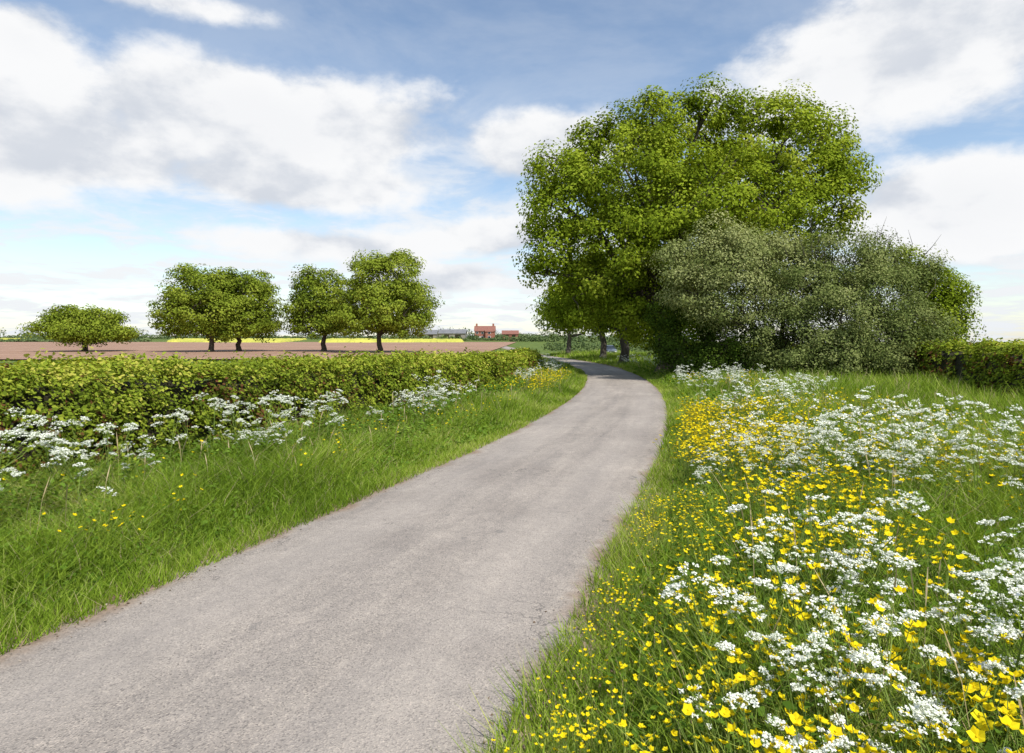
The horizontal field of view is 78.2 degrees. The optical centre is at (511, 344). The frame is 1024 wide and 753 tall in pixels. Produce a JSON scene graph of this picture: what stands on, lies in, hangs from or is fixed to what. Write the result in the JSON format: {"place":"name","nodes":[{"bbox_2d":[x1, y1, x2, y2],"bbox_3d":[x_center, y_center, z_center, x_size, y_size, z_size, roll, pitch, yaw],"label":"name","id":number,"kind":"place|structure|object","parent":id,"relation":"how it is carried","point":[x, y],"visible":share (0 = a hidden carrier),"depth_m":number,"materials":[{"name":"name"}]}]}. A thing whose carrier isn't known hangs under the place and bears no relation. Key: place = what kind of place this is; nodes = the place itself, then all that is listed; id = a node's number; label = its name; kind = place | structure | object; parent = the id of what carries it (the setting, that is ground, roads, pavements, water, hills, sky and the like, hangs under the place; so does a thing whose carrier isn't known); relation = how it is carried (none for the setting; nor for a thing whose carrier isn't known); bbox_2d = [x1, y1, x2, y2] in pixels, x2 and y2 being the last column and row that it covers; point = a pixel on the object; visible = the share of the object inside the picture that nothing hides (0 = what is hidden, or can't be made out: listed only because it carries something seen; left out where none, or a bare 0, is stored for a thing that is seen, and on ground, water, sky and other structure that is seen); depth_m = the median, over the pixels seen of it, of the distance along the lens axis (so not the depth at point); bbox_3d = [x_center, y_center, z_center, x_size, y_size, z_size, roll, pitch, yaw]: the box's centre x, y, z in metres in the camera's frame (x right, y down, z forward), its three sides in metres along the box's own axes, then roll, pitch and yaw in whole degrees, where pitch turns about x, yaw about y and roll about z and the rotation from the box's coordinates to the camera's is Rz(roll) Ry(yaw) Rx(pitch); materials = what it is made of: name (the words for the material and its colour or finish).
{"place":"outdoors","nodes":[
{"label":"outdoors","id":0,"kind":"place"},
{"bbox_2d":[167,338,306,342],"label":"rapeseed field","id":1,"kind":"structure","parent":0,"point":[278,340],"depth_m":268.02,"materials":[{"name":"yellow plant"}]},
{"bbox_2d":[0,342,514,358],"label":"ploughed field","id":2,"kind":"structure","parent":0,"point":[19,350],"depth_m":136.06,"materials":[{"name":"red soil"}]},
{"bbox_2d":[15,303,142,350],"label":"parkland tree","id":3,"kind":"object","parent":2,"relation":"on","point":[85,328],"visible":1,"depth_m":108.56,"materials":[{"name":"green plant"}]},
{"bbox_2d":[146,262,252,351],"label":"parkland tree","id":4,"kind":"object","parent":2,"relation":"on","point":[181,304],"visible":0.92,"depth_m":104.69,"materials":[{"name":"green plant"}]},
{"bbox_2d":[195,266,289,350],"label":"parkland tree","id":5,"kind":"object","parent":2,"relation":"on","point":[258,292],"visible":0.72,"depth_m":109.51,"materials":[{"name":"green plant"}]},
{"bbox_2d":[278,264,350,350],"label":"parkland tree","id":6,"kind":"object","parent":2,"relation":"on","point":[305,310],"visible":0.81,"depth_m":108.94,"materials":[{"name":"green plant"}]},
{"bbox_2d":[323,248,444,351],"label":"parkland tree","id":7,"kind":"object","parent":2,"relation":"on","point":[385,300],"visible":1,"depth_m":100.21,"materials":[{"name":"green plant"}]},
{"bbox_2d":[0,346,672,752],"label":"country lane road","id":8,"kind":"structure","parent":0,"point":[402,616],"depth_m":3.56,"materials":[{"name":"grey asphalt"}]},
{"bbox_2d":[5,414,668,752],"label":"road grit","id":9,"kind":"object","parent":8,"relation":"on","point":[333,517],"visible":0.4,"depth_m":3.87,"materials":[{"name":"grey gravel"}]},
{"bbox_2d":[318,338,463,342],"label":"rapeseed field","id":10,"kind":"structure","parent":0,"point":[336,340],"depth_m":251.54,"materials":[{"name":"yellow plant"}]},
{"bbox_2d":[0,337,1018,752],"bbox_3d":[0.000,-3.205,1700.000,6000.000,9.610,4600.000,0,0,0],"label":"ground","id":11,"kind":"structure","parent":0,"point":[530,345],"depth_m":4.91,"materials":[{"name":"plant"}]},
{"bbox_2d":[0,345,545,489],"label":"hawthorn hedge","id":12,"kind":"object","parent":11,"relation":"on","point":[77,390],"visible":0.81,"depth_m":7.79,"materials":[{"name":"green plant"}]},
{"bbox_2d":[0,327,699,351],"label":"distant hedgerow trees","id":13,"kind":"object","parent":11,"relation":"on","point":[535,337],"visible":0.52,"depth_m":287.03,"materials":[{"name":"green plant"}]},
{"bbox_2d":[416,330,438,337],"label":"farm barn","id":14,"kind":"structure","parent":11,"relation":"on","point":[432,333],"depth_m":367.31,"materials":[{"name":"grey metal"}]},
{"bbox_2d":[438,329,466,338],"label":"farm barn","id":15,"kind":"structure","parent":11,"relation":"on","point":[462,333],"depth_m":357.70,"materials":[{"name":"grey metal"}]},
{"bbox_2d":[474,324,495,337],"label":"brick farmhouse","id":16,"kind":"object","parent":11,"relation":"on","point":[485,331],"visible":0.76,"depth_m":346.50,"materials":[{"name":"brick"}]},
{"bbox_2d":[502,330,518,339],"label":"farm barn","id":17,"kind":"structure","parent":11,"relation":"on","point":[512,333],"depth_m":357.33,"materials":[{"name":"red brick"}]},
{"bbox_2d":[0,346,1023,752],"bbox_3d":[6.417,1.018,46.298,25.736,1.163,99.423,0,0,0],"label":"verge grass","id":18,"kind":"structure","parent":11,"relation":"on","point":[296,493],"depth_m":4.78,"materials":[{"name":"green plant"}]},
{"bbox_2d":[0,352,1023,752],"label":"cow parsley","id":19,"kind":"object","parent":11,"relation":"on","point":[932,712],"visible":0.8,"depth_m":2.97,"materials":[{"name":"white plant"}]},
{"bbox_2d":[0,364,1023,752],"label":"buttercup flowers","id":20,"kind":"object","parent":11,"relation":"on","point":[982,722],"visible":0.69,"depth_m":3.14,"materials":[{"name":"yellow plant"}]},
{"bbox_2d":[0,364,1023,752],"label":"wild forb leaves","id":21,"kind":"object","parent":11,"relation":"on","point":[712,674],"visible":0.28,"depth_m":4.49,"materials":[{"name":"green plant"}]},
{"bbox_2d":[0,386,1023,752],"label":"nettle plants","id":22,"kind":"object","parent":11,"relation":"on","point":[36,510],"visible":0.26,"depth_m":4.55,"materials":[{"name":"green plant"}]},
{"bbox_2d":[525,248,608,357],"bbox_3d":[7.281,-4.075,63.732,12.066,11.663,7.962,0,0,-9],"label":"oak tree","id":23,"kind":"object","parent":11,"relation":"on","point":[603,349],"visible":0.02,"depth_m":63.77,"materials":[{"name":"green plant"}]},
{"bbox_2d":[534,288,608,353],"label":"oak tree","id":24,"kind":"object","parent":11,"relation":"on","point":[568,348],"visible":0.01,"depth_m":83.79,"materials":[{"name":"green plant"}]},
{"bbox_2d":[536,234,645,364],"bbox_3d":[7.428,-3.558,48.348,9.538,10.641,9.198,0,0,37],"label":"oak tree","id":25,"kind":"object","parent":11,"relation":"on","point":[625,349],"visible":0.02,"depth_m":47.64,"materials":[{"name":"green plant"}]},
{"bbox_2d":[607,345,616,352],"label":"parked car","id":26,"kind":"object","parent":11,"relation":"on","point":[610,348],"visible":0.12,"depth_m":86.60,"materials":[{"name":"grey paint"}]},
{"bbox_2d":[598,294,729,356],"bbox_3d":[14.064,-2.428,57.972,13.932,8.336,10.391,0,0,0],"label":"oak tree","id":27,"kind":"object","parent":11,"relation":"on","point":[647,331],"visible":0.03,"depth_m":57.23,"materials":[{"name":"green plant"}]},
{"bbox_2d":[511,71,883,372],"bbox_3d":[9.227,-6.077,34.626,18.525,15.853,17.003,0,0,0],"label":"oak tree","id":28,"kind":"object","parent":11,"relation":"on","point":[667,191],"visible":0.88,"depth_m":30.55,"materials":[{"name":"green plant"}]},
{"bbox_2d":[636,287,794,376],"bbox_3d":[9.157,-0.569,28.012,6.487,4.648,5.876,0,0,0],"label":"hawthorn bush","id":29,"kind":"object","parent":11,"relation":"on","point":[710,350],"visible":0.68,"depth_m":27.81,"materials":[{"name":"green plant"}]},
{"bbox_2d":[642,209,824,371],"bbox_3d":[9.331,-1.914,26.425,7.258,7.280,4.550,0,0,-10],"label":"sallow bush","id":30,"kind":"object","parent":11,"relation":"on","point":[752,269],"visible":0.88,"depth_m":25.71,"materials":[{"name":"green plant"}]},
{"bbox_2d":[654,336,1023,400],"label":"hawthorn hedge","id":31,"kind":"object","parent":11,"relation":"on","point":[990,363],"visible":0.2,"depth_m":17.33,"materials":[{"name":"green plant"}]},
{"bbox_2d":[734,205,971,377],"bbox_3d":[13.431,-2.046,25.187,8.970,7.584,5.723,0,0,0],"label":"sallow bush","id":32,"kind":"object","parent":11,"relation":"on","point":[854,345],"visible":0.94,"depth_m":24.37,"materials":[{"name":"green plant"}]},
{"bbox_2d":[892,243,985,357],"bbox_3d":[17.346,-1.311,26.079,4.212,6.057,4.273,0,0,0],"label":"hawthorn bush","id":33,"kind":"object","parent":11,"relation":"on","point":[952,297],"visible":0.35,"depth_m":25.54,"materials":[{"name":"green plant"}]},
{"bbox_2d":[0,0,1023,343],"label":"sky","id":34,"kind":"structure","parent":0,"point":[140,139],"materials":[{"name":"blue"}]}
]}

